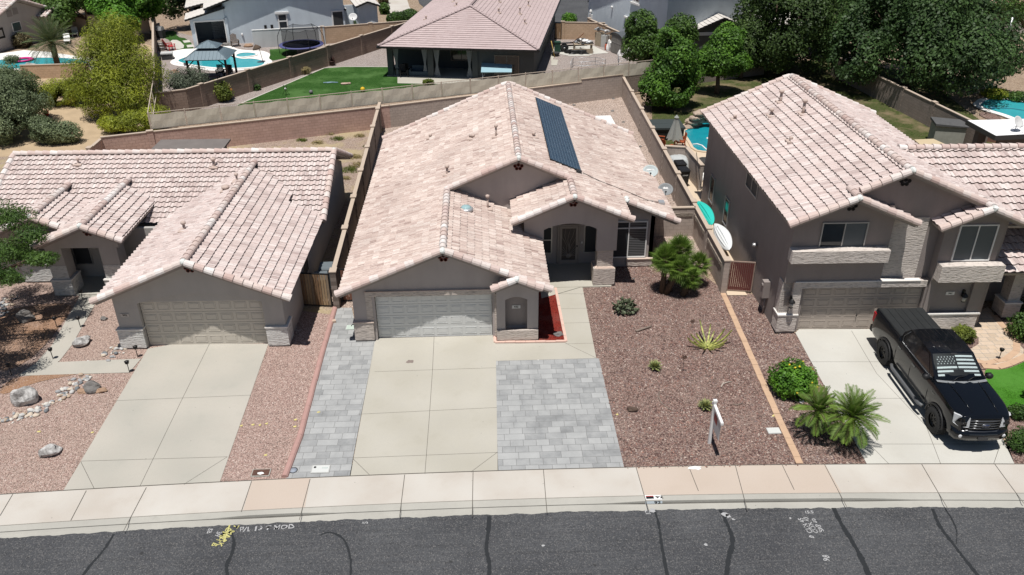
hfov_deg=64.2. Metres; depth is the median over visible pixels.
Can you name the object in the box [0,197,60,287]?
mesquite tree
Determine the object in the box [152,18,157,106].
garden wall
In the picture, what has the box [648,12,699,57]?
citrus tree
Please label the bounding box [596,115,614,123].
white slab
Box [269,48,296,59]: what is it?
turf
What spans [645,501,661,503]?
kerb number patch
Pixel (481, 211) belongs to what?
house
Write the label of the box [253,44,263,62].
garden umbrella lamp
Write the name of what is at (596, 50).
concrete pad
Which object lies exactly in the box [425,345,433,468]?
control joint
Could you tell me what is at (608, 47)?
boulder
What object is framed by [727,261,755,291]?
side gate
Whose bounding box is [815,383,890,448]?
pygmy palm
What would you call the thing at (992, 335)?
paver path
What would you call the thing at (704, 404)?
agave
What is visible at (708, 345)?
spiky agave plant
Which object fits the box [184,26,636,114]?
gravel
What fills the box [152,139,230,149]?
patio cover
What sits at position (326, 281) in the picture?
side gate
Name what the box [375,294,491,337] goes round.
garage door
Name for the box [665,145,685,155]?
screen wall
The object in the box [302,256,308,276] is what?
window
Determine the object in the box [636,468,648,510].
sidewalk joint
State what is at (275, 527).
road marking
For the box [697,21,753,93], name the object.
citrus tree
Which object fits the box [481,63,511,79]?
table tennis
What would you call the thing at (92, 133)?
dirt ground
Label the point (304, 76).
turf kerb
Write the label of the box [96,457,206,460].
control joint
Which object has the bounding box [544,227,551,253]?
window
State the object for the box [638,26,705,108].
citrus tree
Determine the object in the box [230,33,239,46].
adirondack chair
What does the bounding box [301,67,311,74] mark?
shrub
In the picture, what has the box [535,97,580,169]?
solar array
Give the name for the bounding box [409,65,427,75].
outdoor sofa
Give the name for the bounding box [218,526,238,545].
road marking
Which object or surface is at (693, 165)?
screen wall
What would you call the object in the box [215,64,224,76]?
patio chair
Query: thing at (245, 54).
spa pool
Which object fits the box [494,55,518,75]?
window
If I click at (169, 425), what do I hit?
control joint
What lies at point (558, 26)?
side gate
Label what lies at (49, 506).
sidewalk
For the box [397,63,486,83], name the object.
patio
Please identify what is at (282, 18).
window
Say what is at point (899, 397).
control joint
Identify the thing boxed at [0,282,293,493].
front yard
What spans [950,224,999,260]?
window
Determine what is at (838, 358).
driveway
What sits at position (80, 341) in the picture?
boulder
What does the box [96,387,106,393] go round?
boulder
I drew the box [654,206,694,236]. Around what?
garden wall
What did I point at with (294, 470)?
sewer cleanout
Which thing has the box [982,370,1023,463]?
side gravel
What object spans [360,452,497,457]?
control joint
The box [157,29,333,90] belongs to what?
gravel
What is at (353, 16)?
satellite dish
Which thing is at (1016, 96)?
shrub
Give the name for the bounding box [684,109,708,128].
rock waterfall
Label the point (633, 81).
garden wall
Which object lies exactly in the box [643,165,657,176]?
satellite dish
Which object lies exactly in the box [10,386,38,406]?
boulder
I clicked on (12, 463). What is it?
loose gravel
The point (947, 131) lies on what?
garden shed
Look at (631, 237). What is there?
window
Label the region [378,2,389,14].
shrub
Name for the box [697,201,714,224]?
kayak
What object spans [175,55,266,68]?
swimming pool
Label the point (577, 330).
walkway
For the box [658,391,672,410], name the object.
fallen stick
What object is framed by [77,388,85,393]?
boulder
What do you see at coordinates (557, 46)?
wheelie bin
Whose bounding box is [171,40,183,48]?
stone pad
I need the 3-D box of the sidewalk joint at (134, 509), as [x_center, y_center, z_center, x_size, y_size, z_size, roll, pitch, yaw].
[-12.026,7.058,26.059,0.022,0.001,1.954,-1,29,-1]
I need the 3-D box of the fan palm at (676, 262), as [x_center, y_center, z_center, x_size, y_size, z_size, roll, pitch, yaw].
[7.867,-1.060,37.684,3.334,2.966,2.462,-1,29,-2]
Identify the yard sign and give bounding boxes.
[708,399,723,443]
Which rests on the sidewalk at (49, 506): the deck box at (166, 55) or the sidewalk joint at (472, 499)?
the sidewalk joint at (472, 499)
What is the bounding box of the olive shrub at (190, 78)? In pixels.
[163,64,209,89]
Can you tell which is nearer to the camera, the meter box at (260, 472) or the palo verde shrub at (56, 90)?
the meter box at (260, 472)
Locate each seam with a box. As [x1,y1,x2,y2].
[0,492,978,525]
[5,500,1023,531]
[6,463,1007,493]
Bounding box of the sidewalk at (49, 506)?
[0,464,1023,524]
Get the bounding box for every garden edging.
[281,306,336,477]
[493,287,566,342]
[720,293,802,463]
[977,315,1019,363]
[981,354,1023,369]
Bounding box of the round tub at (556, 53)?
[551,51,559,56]
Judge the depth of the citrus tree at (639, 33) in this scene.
70.43 m
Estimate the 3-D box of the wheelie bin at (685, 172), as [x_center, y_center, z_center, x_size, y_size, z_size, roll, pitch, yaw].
[10.395,-6.732,49.721,0.660,1.150,0.799,-6,29,-9]
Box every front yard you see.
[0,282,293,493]
[583,256,866,467]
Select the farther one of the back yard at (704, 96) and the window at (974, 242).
the back yard at (704, 96)
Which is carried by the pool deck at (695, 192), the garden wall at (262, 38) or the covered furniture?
the covered furniture
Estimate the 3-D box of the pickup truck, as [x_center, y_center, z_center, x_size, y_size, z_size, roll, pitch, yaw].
[15.999,2.999,30.798,2.559,2.339,7.298,-1,29,-1]
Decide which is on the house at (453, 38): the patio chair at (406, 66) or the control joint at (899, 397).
the patio chair at (406, 66)
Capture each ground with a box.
[0,0,1023,494]
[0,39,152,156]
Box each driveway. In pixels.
[64,344,267,489]
[351,335,497,474]
[796,329,1013,463]
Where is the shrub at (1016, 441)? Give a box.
[1004,425,1023,454]
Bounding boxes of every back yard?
[0,130,373,313]
[652,59,992,144]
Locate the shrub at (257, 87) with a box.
[253,84,260,90]
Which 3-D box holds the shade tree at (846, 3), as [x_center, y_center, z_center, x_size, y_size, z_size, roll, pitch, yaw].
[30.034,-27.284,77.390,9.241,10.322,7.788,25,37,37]
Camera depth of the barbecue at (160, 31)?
86.97 m
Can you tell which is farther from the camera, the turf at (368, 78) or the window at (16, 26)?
the window at (16, 26)
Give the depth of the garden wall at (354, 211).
44.30 m
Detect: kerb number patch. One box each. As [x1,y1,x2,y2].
[645,495,661,499]
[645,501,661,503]
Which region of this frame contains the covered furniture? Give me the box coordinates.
[670,154,688,167]
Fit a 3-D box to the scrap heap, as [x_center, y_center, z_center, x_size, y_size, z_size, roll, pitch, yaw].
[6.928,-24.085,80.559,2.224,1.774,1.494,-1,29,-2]
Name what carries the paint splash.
on the sidewalk slab at (679, 480)
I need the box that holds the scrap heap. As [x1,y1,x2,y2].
[572,33,593,53]
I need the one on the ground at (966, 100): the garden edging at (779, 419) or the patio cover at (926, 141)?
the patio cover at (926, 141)
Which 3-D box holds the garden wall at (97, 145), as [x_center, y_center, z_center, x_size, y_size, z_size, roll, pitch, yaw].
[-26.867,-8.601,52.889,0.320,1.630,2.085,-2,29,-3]
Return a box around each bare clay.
[0,303,70,369]
[0,374,74,393]
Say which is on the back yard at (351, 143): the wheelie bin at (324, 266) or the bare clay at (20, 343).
the wheelie bin at (324, 266)
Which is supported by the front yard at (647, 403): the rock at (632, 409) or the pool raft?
the rock at (632, 409)
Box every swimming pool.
[0,57,88,69]
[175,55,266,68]
[684,123,709,152]
[973,97,1023,118]
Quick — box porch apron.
[541,287,578,297]
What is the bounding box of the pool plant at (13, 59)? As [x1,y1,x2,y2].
[1,54,20,63]
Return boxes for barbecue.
[155,26,165,37]
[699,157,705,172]
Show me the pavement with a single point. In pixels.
(398, 5)
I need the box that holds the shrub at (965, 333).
[951,323,976,344]
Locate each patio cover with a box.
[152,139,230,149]
[914,139,943,144]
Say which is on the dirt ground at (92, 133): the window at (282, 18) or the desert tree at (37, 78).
the desert tree at (37, 78)
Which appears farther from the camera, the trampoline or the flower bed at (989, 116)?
the trampoline
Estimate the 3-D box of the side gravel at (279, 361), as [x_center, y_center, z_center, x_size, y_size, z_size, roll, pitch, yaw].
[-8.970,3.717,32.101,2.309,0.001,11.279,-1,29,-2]
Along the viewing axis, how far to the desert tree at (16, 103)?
56.59 m
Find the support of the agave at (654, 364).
on the front yard at (647, 403)
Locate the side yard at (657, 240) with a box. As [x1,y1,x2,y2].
[340,97,701,307]
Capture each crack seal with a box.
[82,534,113,574]
[225,526,235,574]
[321,532,351,574]
[484,516,491,574]
[654,511,668,574]
[719,510,734,574]
[832,508,871,574]
[931,509,978,574]
[945,509,957,542]
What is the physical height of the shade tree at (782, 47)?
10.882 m
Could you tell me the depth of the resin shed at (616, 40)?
79.66 m
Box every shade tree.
[730,0,850,73]
[796,1,865,39]
[993,0,1023,28]
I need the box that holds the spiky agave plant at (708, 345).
[687,320,731,349]
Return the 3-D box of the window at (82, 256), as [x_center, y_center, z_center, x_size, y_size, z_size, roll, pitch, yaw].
[-20.605,-1.727,39.118,0.850,1.350,0.131,-1,29,-1]
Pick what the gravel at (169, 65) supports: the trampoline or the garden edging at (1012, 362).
the trampoline
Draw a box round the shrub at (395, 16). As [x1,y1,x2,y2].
[386,11,404,21]
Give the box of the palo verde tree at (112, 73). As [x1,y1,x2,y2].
[60,9,170,119]
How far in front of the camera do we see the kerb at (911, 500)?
26.18 m
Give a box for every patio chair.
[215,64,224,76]
[222,64,232,76]
[398,64,407,76]
[402,63,411,73]
[674,131,686,145]
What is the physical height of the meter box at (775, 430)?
0.050 m
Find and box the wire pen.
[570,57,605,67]
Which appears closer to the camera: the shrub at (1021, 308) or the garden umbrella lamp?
the shrub at (1021, 308)
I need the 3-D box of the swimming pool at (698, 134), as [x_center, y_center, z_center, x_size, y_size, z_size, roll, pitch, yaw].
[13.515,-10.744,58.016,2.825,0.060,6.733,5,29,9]
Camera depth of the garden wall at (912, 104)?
62.23 m
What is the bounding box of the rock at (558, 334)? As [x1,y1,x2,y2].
[553,331,562,336]
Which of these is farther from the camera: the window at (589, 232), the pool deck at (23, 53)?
the pool deck at (23, 53)
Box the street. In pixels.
[418,0,588,22]
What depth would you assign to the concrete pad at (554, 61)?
77.95 m
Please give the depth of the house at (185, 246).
37.69 m
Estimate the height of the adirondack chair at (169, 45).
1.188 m
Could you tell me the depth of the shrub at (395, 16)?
92.68 m
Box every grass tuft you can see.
[297,138,307,141]
[310,140,323,144]
[330,136,344,140]
[342,165,359,173]
[348,161,360,167]
[350,154,361,159]
[354,133,364,137]
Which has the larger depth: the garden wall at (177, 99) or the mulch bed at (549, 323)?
the garden wall at (177, 99)
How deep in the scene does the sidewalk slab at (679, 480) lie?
27.12 m
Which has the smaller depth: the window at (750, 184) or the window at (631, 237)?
the window at (750, 184)
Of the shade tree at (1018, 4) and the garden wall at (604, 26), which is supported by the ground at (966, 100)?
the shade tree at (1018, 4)
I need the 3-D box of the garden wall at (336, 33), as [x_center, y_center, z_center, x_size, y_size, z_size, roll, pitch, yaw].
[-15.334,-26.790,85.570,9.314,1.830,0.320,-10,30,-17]
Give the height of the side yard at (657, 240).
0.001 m
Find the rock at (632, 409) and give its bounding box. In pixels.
[627,406,637,411]
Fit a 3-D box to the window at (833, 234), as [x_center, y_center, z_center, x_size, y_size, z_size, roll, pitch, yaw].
[13.364,-2.111,32.968,1.870,1.180,0.131,-1,29,-1]
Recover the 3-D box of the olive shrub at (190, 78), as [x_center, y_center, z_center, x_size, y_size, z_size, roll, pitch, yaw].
[-25.784,-15.981,64.756,3.571,3.128,2.869,-1,29,-2]
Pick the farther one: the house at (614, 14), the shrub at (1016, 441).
the house at (614, 14)
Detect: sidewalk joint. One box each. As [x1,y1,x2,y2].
[123,487,146,530]
[472,484,472,515]
[543,469,546,511]
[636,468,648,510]
[735,465,747,509]
[824,464,846,506]
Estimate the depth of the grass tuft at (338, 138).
57.78 m
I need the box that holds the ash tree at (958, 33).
[821,0,1023,96]
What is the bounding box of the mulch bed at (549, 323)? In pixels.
[496,292,563,340]
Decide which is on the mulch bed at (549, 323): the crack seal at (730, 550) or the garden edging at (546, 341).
the garden edging at (546, 341)
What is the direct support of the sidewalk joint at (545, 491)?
on the sidewalk at (49, 506)
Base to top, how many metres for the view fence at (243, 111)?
1.180 m
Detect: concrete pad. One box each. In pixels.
[551,46,557,64]
[560,45,607,55]
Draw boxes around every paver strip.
[286,308,375,477]
[496,358,623,469]
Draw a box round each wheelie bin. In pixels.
[314,271,327,297]
[318,261,332,285]
[554,41,560,51]
[674,159,686,167]
[677,166,690,185]
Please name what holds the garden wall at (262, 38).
on the gravel at (169, 65)
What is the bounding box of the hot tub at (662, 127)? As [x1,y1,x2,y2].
[649,119,685,139]
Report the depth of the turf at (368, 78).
70.92 m
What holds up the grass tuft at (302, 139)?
on the back yard at (351, 143)
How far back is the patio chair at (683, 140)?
55.88 m
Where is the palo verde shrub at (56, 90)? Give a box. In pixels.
[38,77,83,105]
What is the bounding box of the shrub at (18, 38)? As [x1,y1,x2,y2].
[10,32,32,48]
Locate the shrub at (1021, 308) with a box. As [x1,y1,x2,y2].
[1019,294,1023,312]
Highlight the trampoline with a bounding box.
[277,24,324,54]
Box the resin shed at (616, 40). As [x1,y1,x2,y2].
[610,31,627,54]
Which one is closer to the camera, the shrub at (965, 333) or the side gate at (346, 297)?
the shrub at (965, 333)
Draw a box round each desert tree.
[0,61,54,117]
[0,67,39,145]
[1,65,44,89]
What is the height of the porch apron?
0.001 m
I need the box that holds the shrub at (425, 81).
[422,78,434,85]
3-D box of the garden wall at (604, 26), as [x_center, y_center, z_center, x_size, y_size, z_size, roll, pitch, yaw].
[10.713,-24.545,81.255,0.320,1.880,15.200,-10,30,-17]
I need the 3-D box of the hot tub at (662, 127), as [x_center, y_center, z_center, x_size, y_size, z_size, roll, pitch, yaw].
[10.959,-11.208,58.058,2.240,0.930,2.040,-1,29,-2]
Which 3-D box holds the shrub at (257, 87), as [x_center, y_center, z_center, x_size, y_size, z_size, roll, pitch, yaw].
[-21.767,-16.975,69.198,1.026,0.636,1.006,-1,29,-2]
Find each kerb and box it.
[0,493,1023,537]
[237,66,370,104]
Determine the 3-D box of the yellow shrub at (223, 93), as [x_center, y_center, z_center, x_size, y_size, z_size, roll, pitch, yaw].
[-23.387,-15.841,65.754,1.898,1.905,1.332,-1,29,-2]
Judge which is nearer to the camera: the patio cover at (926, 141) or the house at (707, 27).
the patio cover at (926, 141)
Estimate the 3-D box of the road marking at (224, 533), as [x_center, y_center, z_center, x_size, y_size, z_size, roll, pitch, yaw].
[-8.946,7.681,25.155,0.222,0.001,0.797,9,30,16]
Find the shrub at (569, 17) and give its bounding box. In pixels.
[562,12,577,21]
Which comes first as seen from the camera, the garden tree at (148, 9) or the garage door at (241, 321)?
the garage door at (241, 321)
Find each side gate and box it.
[300,272,332,305]
[339,269,351,300]
[554,23,561,38]
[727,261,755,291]
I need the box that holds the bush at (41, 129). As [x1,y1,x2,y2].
[21,114,84,145]
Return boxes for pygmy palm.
[789,383,843,437]
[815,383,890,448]
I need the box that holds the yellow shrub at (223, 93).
[213,79,233,101]
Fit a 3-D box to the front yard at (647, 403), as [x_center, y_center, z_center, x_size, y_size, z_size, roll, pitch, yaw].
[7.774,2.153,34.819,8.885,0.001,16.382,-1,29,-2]
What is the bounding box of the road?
[0,506,1023,574]
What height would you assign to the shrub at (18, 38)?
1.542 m
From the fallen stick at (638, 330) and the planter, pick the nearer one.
the fallen stick at (638, 330)
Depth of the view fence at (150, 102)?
58.37 m
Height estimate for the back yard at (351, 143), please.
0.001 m
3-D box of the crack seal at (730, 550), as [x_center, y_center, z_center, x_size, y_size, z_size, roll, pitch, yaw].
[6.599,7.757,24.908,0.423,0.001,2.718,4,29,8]
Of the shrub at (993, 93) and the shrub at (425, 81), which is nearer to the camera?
the shrub at (993, 93)
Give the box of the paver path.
[971,307,1023,363]
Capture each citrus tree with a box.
[621,8,660,62]
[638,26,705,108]
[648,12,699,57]
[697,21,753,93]
[720,14,769,78]
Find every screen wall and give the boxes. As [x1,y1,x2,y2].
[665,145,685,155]
[685,146,704,189]
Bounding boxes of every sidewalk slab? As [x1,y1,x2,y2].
[243,478,309,509]
[636,464,841,494]
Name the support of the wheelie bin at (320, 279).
on the back yard at (351, 143)
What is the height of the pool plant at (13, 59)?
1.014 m
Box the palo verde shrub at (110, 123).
[96,104,170,132]
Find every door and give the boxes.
[140,300,267,345]
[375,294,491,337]
[557,224,580,263]
[611,35,616,52]
[616,37,621,53]
[797,287,922,329]
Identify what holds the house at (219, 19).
on the ground at (966, 100)
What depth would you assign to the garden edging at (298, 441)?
30.95 m
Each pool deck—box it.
[0,50,92,70]
[170,46,271,70]
[677,124,746,294]
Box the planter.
[329,56,334,65]
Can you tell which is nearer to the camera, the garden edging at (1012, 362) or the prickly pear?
the garden edging at (1012, 362)
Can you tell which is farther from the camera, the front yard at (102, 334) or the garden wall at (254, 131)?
the garden wall at (254, 131)
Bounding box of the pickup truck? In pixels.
[870,308,1010,440]
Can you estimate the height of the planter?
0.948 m
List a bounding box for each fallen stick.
[635,326,651,331]
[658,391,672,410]
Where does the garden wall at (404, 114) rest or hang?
on the side yard at (657, 240)
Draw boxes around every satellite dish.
[349,13,356,23]
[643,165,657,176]
[658,183,672,195]
[1013,116,1022,130]
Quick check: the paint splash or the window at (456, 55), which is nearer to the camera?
the paint splash
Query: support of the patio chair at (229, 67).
on the gravel at (169, 65)
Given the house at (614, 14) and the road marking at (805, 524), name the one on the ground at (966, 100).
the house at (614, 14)
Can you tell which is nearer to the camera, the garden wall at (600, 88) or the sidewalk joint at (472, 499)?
the sidewalk joint at (472, 499)
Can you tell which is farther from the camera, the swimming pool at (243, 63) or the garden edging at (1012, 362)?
the swimming pool at (243, 63)
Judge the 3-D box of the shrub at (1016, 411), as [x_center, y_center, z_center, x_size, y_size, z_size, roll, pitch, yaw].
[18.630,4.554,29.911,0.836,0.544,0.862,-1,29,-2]
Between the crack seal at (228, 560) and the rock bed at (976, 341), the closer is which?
the crack seal at (228, 560)
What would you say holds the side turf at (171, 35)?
on the gravel at (169, 65)
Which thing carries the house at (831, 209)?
on the ground at (966, 100)
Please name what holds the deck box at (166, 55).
on the gravel at (169, 65)
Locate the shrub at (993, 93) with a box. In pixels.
[979,87,1008,99]
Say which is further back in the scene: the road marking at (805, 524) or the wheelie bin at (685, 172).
the wheelie bin at (685, 172)
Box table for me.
[205,74,220,81]
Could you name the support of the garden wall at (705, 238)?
on the ground at (966, 100)
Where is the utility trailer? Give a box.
[552,42,586,51]
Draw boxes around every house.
[0,0,68,51]
[0,147,352,348]
[184,0,379,46]
[334,81,680,340]
[376,0,560,78]
[588,0,769,44]
[694,13,801,61]
[700,73,1023,332]
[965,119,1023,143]
[977,1,1023,32]
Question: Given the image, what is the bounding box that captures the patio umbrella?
[666,115,682,143]
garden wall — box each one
[19,63,89,78]
[68,14,150,33]
[85,139,103,149]
[100,105,390,149]
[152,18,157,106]
[153,89,189,113]
[185,22,404,110]
[251,26,325,47]
[320,20,407,43]
[329,102,381,308]
[389,82,581,126]
[561,21,604,39]
[581,74,622,101]
[587,17,645,61]
[622,77,730,292]
[625,64,763,91]
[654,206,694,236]
[830,57,987,143]
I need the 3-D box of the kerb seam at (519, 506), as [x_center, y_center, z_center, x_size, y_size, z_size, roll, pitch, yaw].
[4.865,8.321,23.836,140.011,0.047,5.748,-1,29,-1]
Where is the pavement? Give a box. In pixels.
[387,0,409,12]
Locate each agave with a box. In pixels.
[648,360,661,370]
[698,398,712,410]
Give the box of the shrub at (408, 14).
[400,8,416,20]
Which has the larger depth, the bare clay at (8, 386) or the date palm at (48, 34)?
the date palm at (48, 34)
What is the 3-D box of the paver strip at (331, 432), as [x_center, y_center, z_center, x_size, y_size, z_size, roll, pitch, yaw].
[-6.688,3.622,32.239,2.182,0.001,11.316,-1,29,-2]
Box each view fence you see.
[147,60,650,128]
[147,79,155,128]
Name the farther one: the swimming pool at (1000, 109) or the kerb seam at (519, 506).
the swimming pool at (1000, 109)
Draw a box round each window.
[11,21,21,31]
[55,21,66,35]
[71,248,93,264]
[277,14,288,27]
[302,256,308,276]
[450,50,471,60]
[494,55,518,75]
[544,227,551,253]
[583,225,595,252]
[613,220,647,257]
[708,174,715,204]
[722,195,729,227]
[745,173,758,199]
[818,222,869,246]
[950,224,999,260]
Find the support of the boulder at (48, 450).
on the front yard at (102, 334)
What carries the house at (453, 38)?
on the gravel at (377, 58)
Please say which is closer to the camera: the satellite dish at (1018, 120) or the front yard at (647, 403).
the front yard at (647, 403)
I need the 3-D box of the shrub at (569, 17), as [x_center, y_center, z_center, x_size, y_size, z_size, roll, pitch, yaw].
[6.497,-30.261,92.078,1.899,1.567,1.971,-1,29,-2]
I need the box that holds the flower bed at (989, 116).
[979,112,1000,119]
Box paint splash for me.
[688,466,701,469]
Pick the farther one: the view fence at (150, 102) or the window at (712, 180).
the view fence at (150, 102)
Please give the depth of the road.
24.80 m
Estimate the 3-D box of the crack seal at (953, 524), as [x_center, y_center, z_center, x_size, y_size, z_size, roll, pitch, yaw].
[13.741,7.442,25.427,0.194,0.001,1.525,6,30,12]
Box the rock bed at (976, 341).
[966,314,1023,369]
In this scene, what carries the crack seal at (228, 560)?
on the road
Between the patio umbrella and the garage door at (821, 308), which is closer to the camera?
the garage door at (821, 308)
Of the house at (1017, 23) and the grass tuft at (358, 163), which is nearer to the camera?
the grass tuft at (358, 163)
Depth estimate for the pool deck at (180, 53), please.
80.59 m
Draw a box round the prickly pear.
[612,296,639,315]
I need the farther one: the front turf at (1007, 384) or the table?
the table
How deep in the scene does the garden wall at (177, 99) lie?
62.80 m
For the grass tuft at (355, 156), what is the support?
on the back yard at (351, 143)
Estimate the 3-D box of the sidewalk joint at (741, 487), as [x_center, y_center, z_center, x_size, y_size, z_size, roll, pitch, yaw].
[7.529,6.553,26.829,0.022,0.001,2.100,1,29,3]
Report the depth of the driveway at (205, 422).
30.04 m
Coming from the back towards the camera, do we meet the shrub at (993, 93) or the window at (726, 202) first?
the shrub at (993, 93)
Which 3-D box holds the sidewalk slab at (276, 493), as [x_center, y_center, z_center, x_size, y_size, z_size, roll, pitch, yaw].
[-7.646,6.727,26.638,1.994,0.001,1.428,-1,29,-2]
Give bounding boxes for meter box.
[250,469,271,476]
[310,465,330,473]
[346,325,353,329]
[766,427,780,433]
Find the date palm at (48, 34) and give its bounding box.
[20,13,78,63]
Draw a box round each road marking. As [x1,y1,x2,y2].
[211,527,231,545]
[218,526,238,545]
[240,524,293,531]
[798,518,811,532]
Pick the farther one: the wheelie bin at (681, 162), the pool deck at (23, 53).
the pool deck at (23, 53)
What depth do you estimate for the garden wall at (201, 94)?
71.79 m
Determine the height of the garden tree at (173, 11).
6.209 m
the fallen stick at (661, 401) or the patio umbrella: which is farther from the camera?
the patio umbrella
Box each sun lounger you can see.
[63,33,70,43]
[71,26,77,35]
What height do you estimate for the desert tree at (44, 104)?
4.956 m
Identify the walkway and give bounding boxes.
[18,359,139,375]
[23,295,96,375]
[495,287,595,360]
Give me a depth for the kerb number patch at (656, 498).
26.42 m
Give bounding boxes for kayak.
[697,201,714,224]
[713,223,731,250]
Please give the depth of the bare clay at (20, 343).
35.45 m
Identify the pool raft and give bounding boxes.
[15,57,33,61]
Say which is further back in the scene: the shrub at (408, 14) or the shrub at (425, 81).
the shrub at (408, 14)
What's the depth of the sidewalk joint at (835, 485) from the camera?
26.83 m
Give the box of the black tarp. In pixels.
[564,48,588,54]
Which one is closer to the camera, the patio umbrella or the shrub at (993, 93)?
the patio umbrella
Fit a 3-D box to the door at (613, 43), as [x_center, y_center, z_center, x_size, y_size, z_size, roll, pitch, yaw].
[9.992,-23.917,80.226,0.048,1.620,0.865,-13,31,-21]
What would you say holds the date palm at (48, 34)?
on the dirt ground at (92, 133)
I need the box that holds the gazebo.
[182,40,237,75]
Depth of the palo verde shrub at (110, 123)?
58.60 m
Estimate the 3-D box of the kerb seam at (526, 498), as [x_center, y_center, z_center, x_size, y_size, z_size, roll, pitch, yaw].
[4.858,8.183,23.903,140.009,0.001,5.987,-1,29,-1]
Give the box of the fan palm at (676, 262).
[648,232,712,296]
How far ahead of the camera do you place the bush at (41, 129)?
56.50 m
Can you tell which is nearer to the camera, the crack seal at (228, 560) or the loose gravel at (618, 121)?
the crack seal at (228, 560)
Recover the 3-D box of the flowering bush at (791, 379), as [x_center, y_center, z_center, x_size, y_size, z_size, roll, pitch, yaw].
[10.755,3.458,31.135,1.896,1.306,1.949,-1,29,-2]
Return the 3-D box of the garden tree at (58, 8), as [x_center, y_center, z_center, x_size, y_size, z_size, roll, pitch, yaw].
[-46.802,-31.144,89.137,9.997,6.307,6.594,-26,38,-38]
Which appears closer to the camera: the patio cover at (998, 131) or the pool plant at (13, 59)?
the patio cover at (998, 131)
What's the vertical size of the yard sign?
1.880 m
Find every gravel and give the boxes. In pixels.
[0,374,125,493]
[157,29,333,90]
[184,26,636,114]
[221,311,329,481]
[570,97,675,205]
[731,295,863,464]
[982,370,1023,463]
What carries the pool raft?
on the swimming pool at (45, 60)
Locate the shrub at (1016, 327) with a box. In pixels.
[1005,311,1023,342]
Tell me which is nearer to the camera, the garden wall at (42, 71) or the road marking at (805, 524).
the road marking at (805, 524)
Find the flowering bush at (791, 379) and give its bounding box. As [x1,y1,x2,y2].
[767,357,818,401]
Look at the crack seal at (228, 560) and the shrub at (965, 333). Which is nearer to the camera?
the crack seal at (228, 560)
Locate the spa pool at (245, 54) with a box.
[235,52,257,57]
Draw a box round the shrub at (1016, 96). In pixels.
[1007,90,1023,102]
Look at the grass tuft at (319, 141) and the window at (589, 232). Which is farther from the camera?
the grass tuft at (319, 141)
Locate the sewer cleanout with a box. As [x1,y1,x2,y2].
[290,467,297,472]
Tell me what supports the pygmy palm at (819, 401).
on the front yard at (647, 403)
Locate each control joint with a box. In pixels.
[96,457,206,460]
[117,395,243,400]
[140,345,208,484]
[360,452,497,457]
[369,407,496,413]
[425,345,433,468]
[852,332,939,460]
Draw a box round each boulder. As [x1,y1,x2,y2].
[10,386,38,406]
[15,309,34,323]
[38,444,61,457]
[72,335,89,346]
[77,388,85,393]
[83,380,100,393]
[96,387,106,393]
[606,39,610,50]
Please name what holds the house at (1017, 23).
on the ground at (966, 100)
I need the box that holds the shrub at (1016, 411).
[1007,402,1023,420]
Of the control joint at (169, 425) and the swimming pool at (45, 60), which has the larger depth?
the swimming pool at (45, 60)
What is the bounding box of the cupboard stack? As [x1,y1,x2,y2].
[594,27,610,47]
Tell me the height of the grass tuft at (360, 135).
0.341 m
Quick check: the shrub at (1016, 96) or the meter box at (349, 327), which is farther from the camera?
the shrub at (1016, 96)
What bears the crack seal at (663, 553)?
on the road
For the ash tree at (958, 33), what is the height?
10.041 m
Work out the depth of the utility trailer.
80.87 m
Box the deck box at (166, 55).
[160,51,173,59]
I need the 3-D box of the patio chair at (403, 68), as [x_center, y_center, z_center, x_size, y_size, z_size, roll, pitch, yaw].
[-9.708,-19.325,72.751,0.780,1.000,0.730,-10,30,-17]
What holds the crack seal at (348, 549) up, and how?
on the road
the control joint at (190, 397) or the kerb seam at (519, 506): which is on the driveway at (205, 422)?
the control joint at (190, 397)
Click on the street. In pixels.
(579, 8)
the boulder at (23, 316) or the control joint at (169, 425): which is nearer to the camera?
the control joint at (169, 425)
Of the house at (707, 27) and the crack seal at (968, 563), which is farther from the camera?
the house at (707, 27)
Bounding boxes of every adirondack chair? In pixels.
[161,39,175,50]
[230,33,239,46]
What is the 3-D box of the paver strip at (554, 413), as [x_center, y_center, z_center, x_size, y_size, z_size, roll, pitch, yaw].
[1.548,4.541,30.510,4.310,0.001,6.624,-1,29,-2]
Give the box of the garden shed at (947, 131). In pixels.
[927,117,968,143]
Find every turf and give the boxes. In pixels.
[165,31,192,49]
[238,67,442,112]
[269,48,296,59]
[985,362,1023,407]
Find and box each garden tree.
[36,0,92,29]
[84,0,165,37]
[161,0,202,19]
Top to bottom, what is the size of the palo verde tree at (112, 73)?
7.922 m
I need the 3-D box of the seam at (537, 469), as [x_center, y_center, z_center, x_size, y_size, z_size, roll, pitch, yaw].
[-0.341,6.303,27.325,38.000,0.001,0.572,-1,29,-2]
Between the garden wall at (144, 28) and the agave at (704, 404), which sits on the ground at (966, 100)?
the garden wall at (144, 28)
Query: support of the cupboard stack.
on the gravel at (377, 58)
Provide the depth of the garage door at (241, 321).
34.00 m
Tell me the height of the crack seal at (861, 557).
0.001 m

